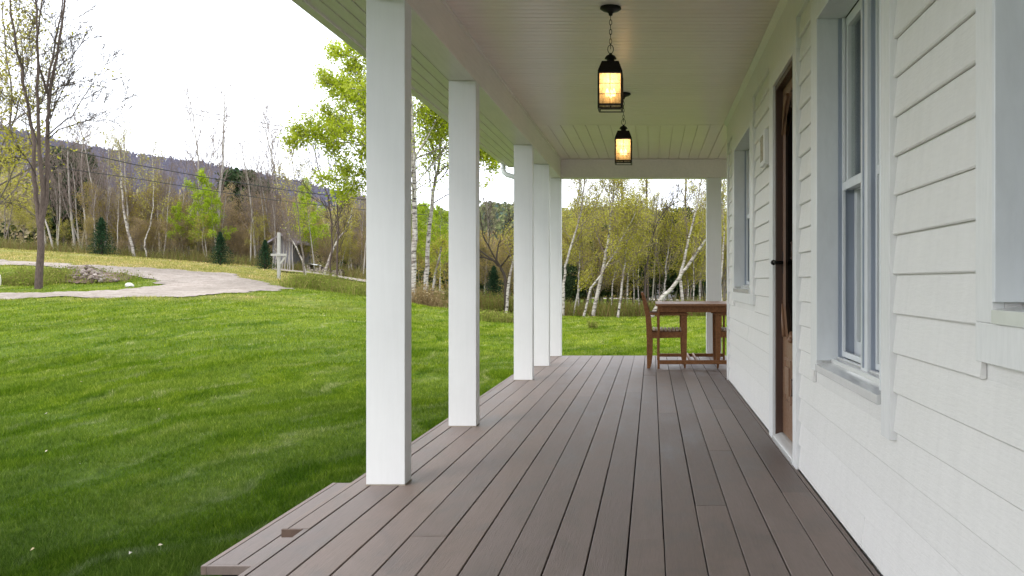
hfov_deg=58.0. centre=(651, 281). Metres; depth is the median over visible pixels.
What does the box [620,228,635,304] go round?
birch tree
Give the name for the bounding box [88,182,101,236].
bare tree
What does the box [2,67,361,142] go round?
power line
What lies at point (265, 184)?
bare tree
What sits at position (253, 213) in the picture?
bare tree
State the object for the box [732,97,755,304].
window
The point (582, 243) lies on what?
birch tree
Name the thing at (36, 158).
bare tree
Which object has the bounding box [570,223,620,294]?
budding tree
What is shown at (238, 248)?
budding tree
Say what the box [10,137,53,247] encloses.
bare tree
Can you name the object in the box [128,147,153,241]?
bare tree
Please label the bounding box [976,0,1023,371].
window
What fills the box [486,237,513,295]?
budding tree
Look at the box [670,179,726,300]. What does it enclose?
birch tree
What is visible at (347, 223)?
birch tree
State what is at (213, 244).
budding tree
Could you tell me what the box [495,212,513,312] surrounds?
birch tree
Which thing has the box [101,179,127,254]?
bare tree
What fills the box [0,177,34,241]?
leafy tree
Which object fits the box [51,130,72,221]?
bare tree
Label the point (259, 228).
leafy tree
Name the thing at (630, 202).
birch tree
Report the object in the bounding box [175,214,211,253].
budding tree
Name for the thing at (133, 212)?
budding tree
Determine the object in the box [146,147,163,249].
bare tree
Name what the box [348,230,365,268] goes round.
budding tree
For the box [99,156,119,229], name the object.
bare tree
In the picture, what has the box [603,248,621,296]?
birch tree
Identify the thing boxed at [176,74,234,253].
bare tree
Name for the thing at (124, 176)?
bare tree
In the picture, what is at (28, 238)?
pine tree
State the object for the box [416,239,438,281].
leafy tree
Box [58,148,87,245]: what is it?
bare tree
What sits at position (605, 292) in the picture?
tree
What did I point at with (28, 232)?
woodland
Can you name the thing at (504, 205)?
distant forest
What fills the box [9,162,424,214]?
power line
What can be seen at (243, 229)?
budding tree
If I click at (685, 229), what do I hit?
bare tree
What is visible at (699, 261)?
birch tree
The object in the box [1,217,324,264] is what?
woodland
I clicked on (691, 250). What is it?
birch tree
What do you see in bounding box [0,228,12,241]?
pine tree
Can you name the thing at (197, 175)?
power line
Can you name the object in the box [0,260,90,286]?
weeds
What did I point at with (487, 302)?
undergrowth
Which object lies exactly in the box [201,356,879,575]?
porch deck
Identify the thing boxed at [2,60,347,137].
power line
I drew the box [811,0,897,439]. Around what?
window
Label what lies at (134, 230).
budding tree
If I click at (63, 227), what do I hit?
leafy tree
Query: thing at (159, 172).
bare tree
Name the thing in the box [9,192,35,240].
leafy tree
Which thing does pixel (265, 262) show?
spruce tree
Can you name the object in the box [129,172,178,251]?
budding tree
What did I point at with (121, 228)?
budding tree
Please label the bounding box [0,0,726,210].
sky
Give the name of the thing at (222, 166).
bare tree
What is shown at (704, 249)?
birch tree
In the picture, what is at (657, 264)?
leafy tree
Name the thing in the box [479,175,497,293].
bare tree
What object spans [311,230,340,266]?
budding tree
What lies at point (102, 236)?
spruce tree
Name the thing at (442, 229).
leafy tree
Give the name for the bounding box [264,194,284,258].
bare tree
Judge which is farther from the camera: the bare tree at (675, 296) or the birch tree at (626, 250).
the bare tree at (675, 296)
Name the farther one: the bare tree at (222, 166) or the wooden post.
the bare tree at (222, 166)
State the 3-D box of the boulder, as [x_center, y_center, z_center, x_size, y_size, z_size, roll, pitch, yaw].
[-16.083,0.124,27.893,0.170,0.183,0.230,0,0,30]
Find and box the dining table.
[655,301,726,368]
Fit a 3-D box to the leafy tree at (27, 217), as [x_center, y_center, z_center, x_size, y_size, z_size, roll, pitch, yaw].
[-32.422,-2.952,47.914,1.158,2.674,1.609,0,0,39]
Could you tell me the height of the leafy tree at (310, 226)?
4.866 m
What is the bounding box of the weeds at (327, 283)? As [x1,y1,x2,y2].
[275,269,413,302]
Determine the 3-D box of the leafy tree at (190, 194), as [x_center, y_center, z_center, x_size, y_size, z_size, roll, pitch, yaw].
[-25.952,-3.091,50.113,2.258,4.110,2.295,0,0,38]
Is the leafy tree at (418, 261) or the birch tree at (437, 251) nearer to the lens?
the birch tree at (437, 251)
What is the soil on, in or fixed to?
on the ground at (296, 300)
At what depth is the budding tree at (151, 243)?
47.13 m
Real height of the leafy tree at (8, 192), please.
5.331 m
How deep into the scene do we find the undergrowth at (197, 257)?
45.88 m
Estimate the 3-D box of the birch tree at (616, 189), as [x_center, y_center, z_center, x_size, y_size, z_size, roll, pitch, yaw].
[-1.323,-2.349,35.789,2.868,7.765,3.843,0,0,-22]
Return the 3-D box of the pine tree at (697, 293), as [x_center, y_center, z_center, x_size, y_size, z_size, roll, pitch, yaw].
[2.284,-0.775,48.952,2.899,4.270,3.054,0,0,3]
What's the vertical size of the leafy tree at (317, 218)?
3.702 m
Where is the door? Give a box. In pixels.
[769,17,800,469]
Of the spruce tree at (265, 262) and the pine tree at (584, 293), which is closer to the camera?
the spruce tree at (265, 262)
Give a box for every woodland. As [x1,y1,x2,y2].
[0,166,362,267]
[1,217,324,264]
[411,221,726,300]
[416,255,726,299]
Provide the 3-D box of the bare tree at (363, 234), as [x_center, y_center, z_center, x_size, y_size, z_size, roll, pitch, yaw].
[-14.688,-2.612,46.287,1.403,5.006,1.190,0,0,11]
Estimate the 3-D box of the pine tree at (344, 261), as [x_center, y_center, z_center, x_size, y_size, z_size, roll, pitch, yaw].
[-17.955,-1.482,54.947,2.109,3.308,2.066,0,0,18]
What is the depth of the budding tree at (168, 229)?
46.51 m
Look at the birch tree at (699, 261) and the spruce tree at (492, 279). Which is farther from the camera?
the spruce tree at (492, 279)
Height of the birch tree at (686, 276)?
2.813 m
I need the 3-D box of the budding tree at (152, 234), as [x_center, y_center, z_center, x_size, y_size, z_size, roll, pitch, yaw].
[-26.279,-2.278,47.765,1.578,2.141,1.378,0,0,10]
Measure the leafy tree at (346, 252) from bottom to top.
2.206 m
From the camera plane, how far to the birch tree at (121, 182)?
45.96 m
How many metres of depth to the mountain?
849.40 m
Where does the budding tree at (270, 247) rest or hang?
on the ground at (296, 300)
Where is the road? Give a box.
[274,268,440,292]
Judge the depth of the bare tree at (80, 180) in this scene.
50.24 m
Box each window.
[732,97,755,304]
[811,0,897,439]
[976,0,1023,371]
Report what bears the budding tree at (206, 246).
on the ground at (296, 300)
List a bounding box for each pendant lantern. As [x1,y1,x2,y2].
[598,4,622,112]
[615,92,631,164]
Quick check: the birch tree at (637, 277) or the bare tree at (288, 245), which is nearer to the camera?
the birch tree at (637, 277)
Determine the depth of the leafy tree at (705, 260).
46.00 m
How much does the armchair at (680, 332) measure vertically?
0.878 m
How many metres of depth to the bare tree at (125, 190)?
48.58 m
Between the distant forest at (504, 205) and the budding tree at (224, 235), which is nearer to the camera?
the budding tree at (224, 235)
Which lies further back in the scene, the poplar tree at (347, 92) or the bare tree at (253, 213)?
the bare tree at (253, 213)
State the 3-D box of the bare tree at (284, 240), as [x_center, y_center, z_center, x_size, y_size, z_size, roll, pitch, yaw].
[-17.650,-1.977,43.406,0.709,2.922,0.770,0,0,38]
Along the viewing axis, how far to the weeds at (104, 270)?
29.43 m
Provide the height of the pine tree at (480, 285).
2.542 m
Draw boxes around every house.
[291,0,1023,575]
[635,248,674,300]
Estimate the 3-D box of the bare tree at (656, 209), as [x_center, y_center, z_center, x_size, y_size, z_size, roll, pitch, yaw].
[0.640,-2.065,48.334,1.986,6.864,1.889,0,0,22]
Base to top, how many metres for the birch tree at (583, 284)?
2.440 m
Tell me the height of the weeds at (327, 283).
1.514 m
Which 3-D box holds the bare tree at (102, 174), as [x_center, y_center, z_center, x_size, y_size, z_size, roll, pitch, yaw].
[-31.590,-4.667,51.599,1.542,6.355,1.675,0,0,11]
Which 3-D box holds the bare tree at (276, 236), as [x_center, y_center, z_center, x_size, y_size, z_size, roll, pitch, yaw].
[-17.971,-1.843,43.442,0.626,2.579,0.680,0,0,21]
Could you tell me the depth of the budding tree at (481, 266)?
43.22 m
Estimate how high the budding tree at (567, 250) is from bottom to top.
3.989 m
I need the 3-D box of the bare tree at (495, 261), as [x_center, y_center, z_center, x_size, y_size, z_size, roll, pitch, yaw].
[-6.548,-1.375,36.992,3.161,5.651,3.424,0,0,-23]
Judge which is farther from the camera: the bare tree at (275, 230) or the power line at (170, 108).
the power line at (170, 108)
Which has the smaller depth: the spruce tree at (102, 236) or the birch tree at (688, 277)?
the birch tree at (688, 277)
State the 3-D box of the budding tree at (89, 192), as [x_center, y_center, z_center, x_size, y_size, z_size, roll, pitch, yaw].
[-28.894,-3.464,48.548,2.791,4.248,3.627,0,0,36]
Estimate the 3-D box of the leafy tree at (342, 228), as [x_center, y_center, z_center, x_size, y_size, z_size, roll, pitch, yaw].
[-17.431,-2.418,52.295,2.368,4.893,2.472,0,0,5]
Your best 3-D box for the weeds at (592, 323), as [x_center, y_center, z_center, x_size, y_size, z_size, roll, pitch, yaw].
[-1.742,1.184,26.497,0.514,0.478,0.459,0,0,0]
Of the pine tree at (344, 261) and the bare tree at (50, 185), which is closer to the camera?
the bare tree at (50, 185)
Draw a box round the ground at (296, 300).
[0,244,726,575]
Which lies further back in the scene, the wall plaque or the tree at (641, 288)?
the tree at (641, 288)
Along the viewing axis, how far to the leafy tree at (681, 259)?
43.06 m
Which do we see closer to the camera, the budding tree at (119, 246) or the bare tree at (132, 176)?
the budding tree at (119, 246)
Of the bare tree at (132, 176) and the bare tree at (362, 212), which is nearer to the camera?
the bare tree at (362, 212)
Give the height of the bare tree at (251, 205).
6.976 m
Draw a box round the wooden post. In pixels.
[271,232,286,278]
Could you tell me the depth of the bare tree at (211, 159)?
52.99 m
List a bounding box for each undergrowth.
[0,234,365,278]
[416,280,726,316]
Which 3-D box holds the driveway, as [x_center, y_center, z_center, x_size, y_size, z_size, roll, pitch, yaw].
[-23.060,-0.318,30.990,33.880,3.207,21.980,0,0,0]
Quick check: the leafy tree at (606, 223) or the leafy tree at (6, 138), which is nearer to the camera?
the leafy tree at (6, 138)
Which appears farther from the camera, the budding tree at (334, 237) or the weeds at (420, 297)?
the budding tree at (334, 237)
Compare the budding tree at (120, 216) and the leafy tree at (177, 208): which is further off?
the budding tree at (120, 216)
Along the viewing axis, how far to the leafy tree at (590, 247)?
43.29 m
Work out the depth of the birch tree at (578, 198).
35.94 m
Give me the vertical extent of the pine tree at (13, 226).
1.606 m
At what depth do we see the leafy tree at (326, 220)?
49.22 m
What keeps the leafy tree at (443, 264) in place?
on the ground at (296, 300)
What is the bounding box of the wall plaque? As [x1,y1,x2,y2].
[760,129,768,167]
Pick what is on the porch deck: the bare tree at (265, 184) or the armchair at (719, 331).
the armchair at (719, 331)
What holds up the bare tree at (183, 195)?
on the ground at (296, 300)
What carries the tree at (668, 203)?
on the ground at (296, 300)
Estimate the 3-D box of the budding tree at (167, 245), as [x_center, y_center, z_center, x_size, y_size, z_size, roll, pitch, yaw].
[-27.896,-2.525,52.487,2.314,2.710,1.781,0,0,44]
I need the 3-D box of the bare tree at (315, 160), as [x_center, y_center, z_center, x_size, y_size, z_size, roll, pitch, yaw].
[-12.973,-3.067,35.679,2.537,6.650,1.533,0,0,-16]
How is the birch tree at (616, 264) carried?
on the ground at (296, 300)
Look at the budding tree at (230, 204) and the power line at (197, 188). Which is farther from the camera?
the budding tree at (230, 204)
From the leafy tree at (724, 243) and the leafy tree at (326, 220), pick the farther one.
the leafy tree at (326, 220)
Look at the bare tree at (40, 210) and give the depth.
27.00 m
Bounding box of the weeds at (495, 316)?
[479,309,513,322]
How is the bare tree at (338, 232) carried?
on the ground at (296, 300)
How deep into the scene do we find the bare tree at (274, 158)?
46.89 m
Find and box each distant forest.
[0,126,448,212]
[329,200,726,262]
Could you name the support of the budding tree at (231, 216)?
on the ground at (296, 300)
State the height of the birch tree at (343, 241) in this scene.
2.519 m
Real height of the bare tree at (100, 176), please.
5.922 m
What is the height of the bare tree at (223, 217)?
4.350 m
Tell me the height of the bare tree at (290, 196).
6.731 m
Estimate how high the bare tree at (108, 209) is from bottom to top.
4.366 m
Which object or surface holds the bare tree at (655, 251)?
on the ground at (296, 300)
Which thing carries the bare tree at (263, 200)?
on the ground at (296, 300)
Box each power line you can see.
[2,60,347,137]
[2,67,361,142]
[2,134,426,205]
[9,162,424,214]
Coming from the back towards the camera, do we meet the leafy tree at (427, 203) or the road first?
the leafy tree at (427, 203)
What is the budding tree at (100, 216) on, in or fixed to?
on the ground at (296, 300)
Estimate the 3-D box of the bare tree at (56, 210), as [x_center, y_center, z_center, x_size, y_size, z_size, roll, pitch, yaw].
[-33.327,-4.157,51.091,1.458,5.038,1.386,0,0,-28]
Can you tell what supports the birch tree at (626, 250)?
on the ground at (296, 300)
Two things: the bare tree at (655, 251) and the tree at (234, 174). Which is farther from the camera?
the tree at (234, 174)
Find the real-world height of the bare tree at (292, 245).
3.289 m
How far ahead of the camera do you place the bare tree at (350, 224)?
47.70 m
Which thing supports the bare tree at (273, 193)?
on the ground at (296, 300)
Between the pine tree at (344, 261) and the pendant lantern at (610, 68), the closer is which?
the pendant lantern at (610, 68)
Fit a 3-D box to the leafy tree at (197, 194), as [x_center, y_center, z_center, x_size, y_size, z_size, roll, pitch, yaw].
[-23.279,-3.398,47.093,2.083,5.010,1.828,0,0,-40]
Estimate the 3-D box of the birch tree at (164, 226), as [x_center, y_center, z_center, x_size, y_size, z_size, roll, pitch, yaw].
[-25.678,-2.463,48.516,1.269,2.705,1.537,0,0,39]
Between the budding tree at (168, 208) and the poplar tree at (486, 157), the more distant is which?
the budding tree at (168, 208)
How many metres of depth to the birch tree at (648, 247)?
39.23 m
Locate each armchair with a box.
[641,292,688,367]
[711,312,726,367]
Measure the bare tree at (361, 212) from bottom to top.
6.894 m
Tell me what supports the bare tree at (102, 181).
on the ground at (296, 300)
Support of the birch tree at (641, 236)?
on the ground at (296, 300)
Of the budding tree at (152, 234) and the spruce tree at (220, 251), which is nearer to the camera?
the spruce tree at (220, 251)
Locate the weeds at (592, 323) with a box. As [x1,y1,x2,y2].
[586,314,599,328]
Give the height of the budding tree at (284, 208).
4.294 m
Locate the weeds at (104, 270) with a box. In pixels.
[48,265,153,284]
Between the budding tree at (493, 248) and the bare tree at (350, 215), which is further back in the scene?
the bare tree at (350, 215)
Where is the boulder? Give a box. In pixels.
[125,283,133,286]
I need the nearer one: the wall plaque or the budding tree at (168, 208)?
the wall plaque
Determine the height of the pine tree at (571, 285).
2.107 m
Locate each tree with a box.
[0,0,125,206]
[0,0,138,288]
[0,161,34,238]
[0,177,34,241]
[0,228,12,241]
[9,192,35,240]
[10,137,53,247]
[11,223,26,239]
[21,126,50,199]
[21,203,56,244]
[23,127,65,245]
[24,227,36,244]
[25,144,106,247]
[46,166,69,240]
[49,152,79,247]
[50,96,91,246]
[50,175,77,239]
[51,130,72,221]
[56,218,75,245]
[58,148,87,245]
[69,117,97,245]
[69,179,149,249]
[70,105,107,224]
[76,216,97,250]
[80,147,114,246]
[82,197,122,242]
[82,217,121,254]
[84,189,155,248]
[87,113,123,247]
[87,154,111,245]
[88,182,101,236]
[89,148,111,208]
[94,161,118,242]
[95,119,148,256]
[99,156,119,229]
[99,177,118,243]
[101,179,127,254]
[104,101,152,250]
[104,142,140,245]
[109,187,165,251]
[109,205,132,249]
[113,241,124,252]
[114,153,146,238]
[120,216,148,251]
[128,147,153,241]
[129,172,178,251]
[130,135,175,257]
[135,224,162,253]
[137,219,164,251]
[138,146,173,251]
[142,177,162,251]
[144,188,194,250]
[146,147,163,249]
[152,162,178,251]
[154,221,177,254]
[155,219,191,255]
[157,155,182,258]
[158,197,200,254]
[159,190,200,254]
[160,210,181,250]
[166,200,198,246]
[170,146,196,252]
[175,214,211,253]
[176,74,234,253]
[181,161,206,247]
[182,168,220,255]
[188,187,237,241]
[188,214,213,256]
[189,130,228,224]
[191,52,252,248]
[195,183,242,255]
[196,235,213,252]
[200,214,232,256]
[202,231,236,264]
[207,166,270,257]
[208,221,234,254]
[211,181,226,212]
[211,181,232,246]
[219,200,263,257]
[222,209,253,256]
[226,222,261,261]
[228,234,244,257]
[229,188,278,255]
[231,128,264,262]
[239,167,266,257]
[239,233,259,257]
[242,106,293,207]
[245,209,277,254]
[246,148,277,257]
[248,94,296,226]
[250,162,274,239]
[251,240,276,268]
[255,191,294,234]
[256,231,276,259]
[257,197,295,245]
[259,181,282,232]
[260,158,282,251]
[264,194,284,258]
[267,194,330,256]
[267,204,281,269]
[271,133,324,274]
[271,221,282,267]
[276,37,480,296]
[276,216,292,268]
[278,205,295,268]
[279,194,294,269]
[281,217,306,275]
[282,176,330,268]
[285,218,295,268]
[286,122,352,277]
[287,208,299,271]
[291,144,318,216]
[292,222,316,261]
[299,202,329,263]
[308,123,357,277]
[309,209,345,264]
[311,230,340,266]
[314,203,364,269]
[324,194,361,272]
[327,205,365,268]
[329,204,347,251]
[330,204,364,262]
[332,229,356,261]
[333,168,365,269]
[335,192,360,268]
[338,247,365,273]
[342,236,357,274]
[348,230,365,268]
[350,177,365,241]
[350,189,365,271]
[355,191,365,276]
[356,171,365,267]
[411,95,500,291]
[411,197,429,257]
[411,201,439,259]
[416,203,448,291]
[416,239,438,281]
[430,227,448,263]
[430,236,447,289]
[430,250,448,286]
[435,242,448,285]
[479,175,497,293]
[479,197,513,311]
[479,235,504,289]
[479,247,493,292]
[481,238,513,294]
[481,266,503,298]
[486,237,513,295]
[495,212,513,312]
[562,179,624,315]
[562,201,584,265]
[562,208,592,300]
[562,234,588,301]
[562,263,583,303]
[563,191,603,303]
[563,209,611,305]
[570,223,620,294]
[573,259,599,311]
[574,179,595,299]
[577,179,659,315]
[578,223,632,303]
[578,268,592,300]
[580,201,610,302]
[583,191,659,316]
[587,179,607,304]
[592,210,615,302]
[600,179,653,300]
[603,237,631,305]
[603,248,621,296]
[604,246,650,299]
[610,187,656,304]
[613,197,657,317]
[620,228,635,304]
[622,242,656,306]
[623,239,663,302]
[633,179,666,302]
[634,224,660,296]
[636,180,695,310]
[641,196,689,300]
[642,218,674,300]
[645,201,684,296]
[647,181,668,295]
[647,186,668,301]
[651,215,726,317]
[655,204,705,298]
[657,218,686,300]
[660,179,695,300]
[664,214,705,296]
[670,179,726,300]
[671,252,692,299]
[674,179,705,298]
[676,249,698,300]
[677,215,705,300]
[684,184,725,300]
[687,280,705,300]
[688,247,705,289]
[689,181,705,300]
[689,215,705,300]
[690,204,726,289]
[690,209,726,288]
[694,190,726,299]
[695,208,725,298]
[696,179,726,300]
[721,213,726,277]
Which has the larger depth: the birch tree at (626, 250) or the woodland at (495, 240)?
the woodland at (495, 240)
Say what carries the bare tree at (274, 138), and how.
on the ground at (296, 300)
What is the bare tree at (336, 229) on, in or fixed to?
on the ground at (296, 300)
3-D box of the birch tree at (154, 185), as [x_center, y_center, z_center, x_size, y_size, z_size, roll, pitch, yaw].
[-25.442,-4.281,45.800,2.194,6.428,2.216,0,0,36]
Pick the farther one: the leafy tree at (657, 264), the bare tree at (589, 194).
the bare tree at (589, 194)
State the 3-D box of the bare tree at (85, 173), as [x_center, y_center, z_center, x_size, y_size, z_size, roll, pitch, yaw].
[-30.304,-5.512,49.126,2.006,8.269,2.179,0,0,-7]
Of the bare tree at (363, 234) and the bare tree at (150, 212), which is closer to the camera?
the bare tree at (363, 234)
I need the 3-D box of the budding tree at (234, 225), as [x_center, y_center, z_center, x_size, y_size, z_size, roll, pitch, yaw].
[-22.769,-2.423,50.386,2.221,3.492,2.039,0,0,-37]
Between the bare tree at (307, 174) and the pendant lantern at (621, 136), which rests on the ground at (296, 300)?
the bare tree at (307, 174)
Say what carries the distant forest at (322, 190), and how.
on the mountain
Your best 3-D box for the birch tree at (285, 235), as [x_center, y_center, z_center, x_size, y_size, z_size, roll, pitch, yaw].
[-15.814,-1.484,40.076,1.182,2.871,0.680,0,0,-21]
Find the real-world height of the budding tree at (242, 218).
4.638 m
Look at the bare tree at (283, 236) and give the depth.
43.53 m
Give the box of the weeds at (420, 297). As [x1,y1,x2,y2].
[411,280,448,307]
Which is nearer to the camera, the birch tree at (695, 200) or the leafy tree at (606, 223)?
the birch tree at (695, 200)
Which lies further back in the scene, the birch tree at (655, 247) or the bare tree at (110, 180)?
the bare tree at (110, 180)
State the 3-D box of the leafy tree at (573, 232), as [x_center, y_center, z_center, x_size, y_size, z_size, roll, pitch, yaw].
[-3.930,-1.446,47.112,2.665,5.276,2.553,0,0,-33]
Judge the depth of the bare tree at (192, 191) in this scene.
49.90 m
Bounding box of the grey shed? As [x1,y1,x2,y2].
[267,233,310,266]
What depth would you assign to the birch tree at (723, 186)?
36.96 m
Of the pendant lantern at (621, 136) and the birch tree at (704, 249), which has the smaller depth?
the pendant lantern at (621, 136)
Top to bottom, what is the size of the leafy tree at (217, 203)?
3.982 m
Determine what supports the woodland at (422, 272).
on the ground at (296, 300)
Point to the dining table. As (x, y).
(691, 306)
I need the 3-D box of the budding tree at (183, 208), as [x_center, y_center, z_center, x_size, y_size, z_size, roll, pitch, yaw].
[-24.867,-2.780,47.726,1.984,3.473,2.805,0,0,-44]
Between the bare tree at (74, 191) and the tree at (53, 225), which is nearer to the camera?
the bare tree at (74, 191)
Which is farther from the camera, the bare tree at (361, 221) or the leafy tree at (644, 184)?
the bare tree at (361, 221)
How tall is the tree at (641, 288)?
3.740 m
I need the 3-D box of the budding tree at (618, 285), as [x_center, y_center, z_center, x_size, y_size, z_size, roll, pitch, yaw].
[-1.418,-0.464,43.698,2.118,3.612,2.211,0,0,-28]
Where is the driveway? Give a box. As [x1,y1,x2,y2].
[0,259,292,298]
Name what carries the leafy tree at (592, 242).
on the ground at (296, 300)
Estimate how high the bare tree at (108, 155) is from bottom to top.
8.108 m
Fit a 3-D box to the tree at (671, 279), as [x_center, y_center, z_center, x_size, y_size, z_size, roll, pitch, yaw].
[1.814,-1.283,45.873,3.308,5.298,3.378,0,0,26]
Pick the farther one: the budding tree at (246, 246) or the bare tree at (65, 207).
the bare tree at (65, 207)
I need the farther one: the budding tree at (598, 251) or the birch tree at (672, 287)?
the budding tree at (598, 251)
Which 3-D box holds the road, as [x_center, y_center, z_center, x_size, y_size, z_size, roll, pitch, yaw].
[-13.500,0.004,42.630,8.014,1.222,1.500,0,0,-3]
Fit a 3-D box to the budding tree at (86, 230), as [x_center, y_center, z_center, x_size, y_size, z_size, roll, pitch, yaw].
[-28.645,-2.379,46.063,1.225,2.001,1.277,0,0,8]
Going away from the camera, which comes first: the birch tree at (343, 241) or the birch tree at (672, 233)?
the birch tree at (672, 233)
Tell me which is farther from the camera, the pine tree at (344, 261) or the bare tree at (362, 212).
the pine tree at (344, 261)
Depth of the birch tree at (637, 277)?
37.75 m
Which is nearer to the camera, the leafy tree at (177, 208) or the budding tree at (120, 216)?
the leafy tree at (177, 208)
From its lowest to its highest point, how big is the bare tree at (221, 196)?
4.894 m
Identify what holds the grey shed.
on the ground at (296, 300)
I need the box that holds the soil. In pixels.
[63,272,130,282]
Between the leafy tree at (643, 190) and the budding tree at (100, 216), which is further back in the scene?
the budding tree at (100, 216)
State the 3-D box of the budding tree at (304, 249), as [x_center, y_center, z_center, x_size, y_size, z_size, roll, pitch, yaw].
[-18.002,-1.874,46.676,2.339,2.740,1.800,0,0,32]
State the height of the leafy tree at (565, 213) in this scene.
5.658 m
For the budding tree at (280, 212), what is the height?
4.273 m
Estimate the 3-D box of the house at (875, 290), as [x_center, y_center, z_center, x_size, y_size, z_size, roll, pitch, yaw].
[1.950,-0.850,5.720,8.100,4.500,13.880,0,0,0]
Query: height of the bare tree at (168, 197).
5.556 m
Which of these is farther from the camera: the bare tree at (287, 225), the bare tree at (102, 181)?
the bare tree at (102, 181)
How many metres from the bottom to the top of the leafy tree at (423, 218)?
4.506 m
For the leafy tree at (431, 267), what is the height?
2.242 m
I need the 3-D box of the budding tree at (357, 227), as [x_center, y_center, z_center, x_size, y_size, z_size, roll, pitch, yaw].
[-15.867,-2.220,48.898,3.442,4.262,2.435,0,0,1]
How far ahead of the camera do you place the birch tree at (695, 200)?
37.97 m
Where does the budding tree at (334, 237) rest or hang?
on the ground at (296, 300)
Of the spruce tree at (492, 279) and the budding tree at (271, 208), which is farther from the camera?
the budding tree at (271, 208)
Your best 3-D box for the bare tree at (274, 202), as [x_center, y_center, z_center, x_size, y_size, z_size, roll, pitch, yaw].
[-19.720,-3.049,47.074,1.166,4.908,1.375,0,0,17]
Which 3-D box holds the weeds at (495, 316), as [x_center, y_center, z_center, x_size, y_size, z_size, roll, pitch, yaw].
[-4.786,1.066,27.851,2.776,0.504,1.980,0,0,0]
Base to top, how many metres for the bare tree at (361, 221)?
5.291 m
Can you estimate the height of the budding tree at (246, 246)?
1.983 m
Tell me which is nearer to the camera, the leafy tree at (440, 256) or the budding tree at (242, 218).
the leafy tree at (440, 256)
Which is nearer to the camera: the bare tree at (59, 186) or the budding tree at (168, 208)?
the bare tree at (59, 186)
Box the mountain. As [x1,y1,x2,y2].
[1,132,360,203]
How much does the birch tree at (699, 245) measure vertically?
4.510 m
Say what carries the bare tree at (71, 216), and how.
on the ground at (296, 300)
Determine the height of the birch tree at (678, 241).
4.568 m
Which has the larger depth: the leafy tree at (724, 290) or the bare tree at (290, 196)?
the leafy tree at (724, 290)
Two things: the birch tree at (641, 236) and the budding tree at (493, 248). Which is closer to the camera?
the birch tree at (641, 236)
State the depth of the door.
5.60 m
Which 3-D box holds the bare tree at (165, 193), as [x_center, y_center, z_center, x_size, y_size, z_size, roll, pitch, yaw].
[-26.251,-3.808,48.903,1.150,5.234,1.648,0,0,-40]
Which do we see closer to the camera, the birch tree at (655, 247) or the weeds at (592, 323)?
the weeds at (592, 323)
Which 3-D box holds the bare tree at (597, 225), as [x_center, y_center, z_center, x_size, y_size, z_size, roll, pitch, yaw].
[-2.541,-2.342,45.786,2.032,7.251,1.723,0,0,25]
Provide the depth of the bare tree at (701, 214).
49.42 m
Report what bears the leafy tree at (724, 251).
on the ground at (296, 300)

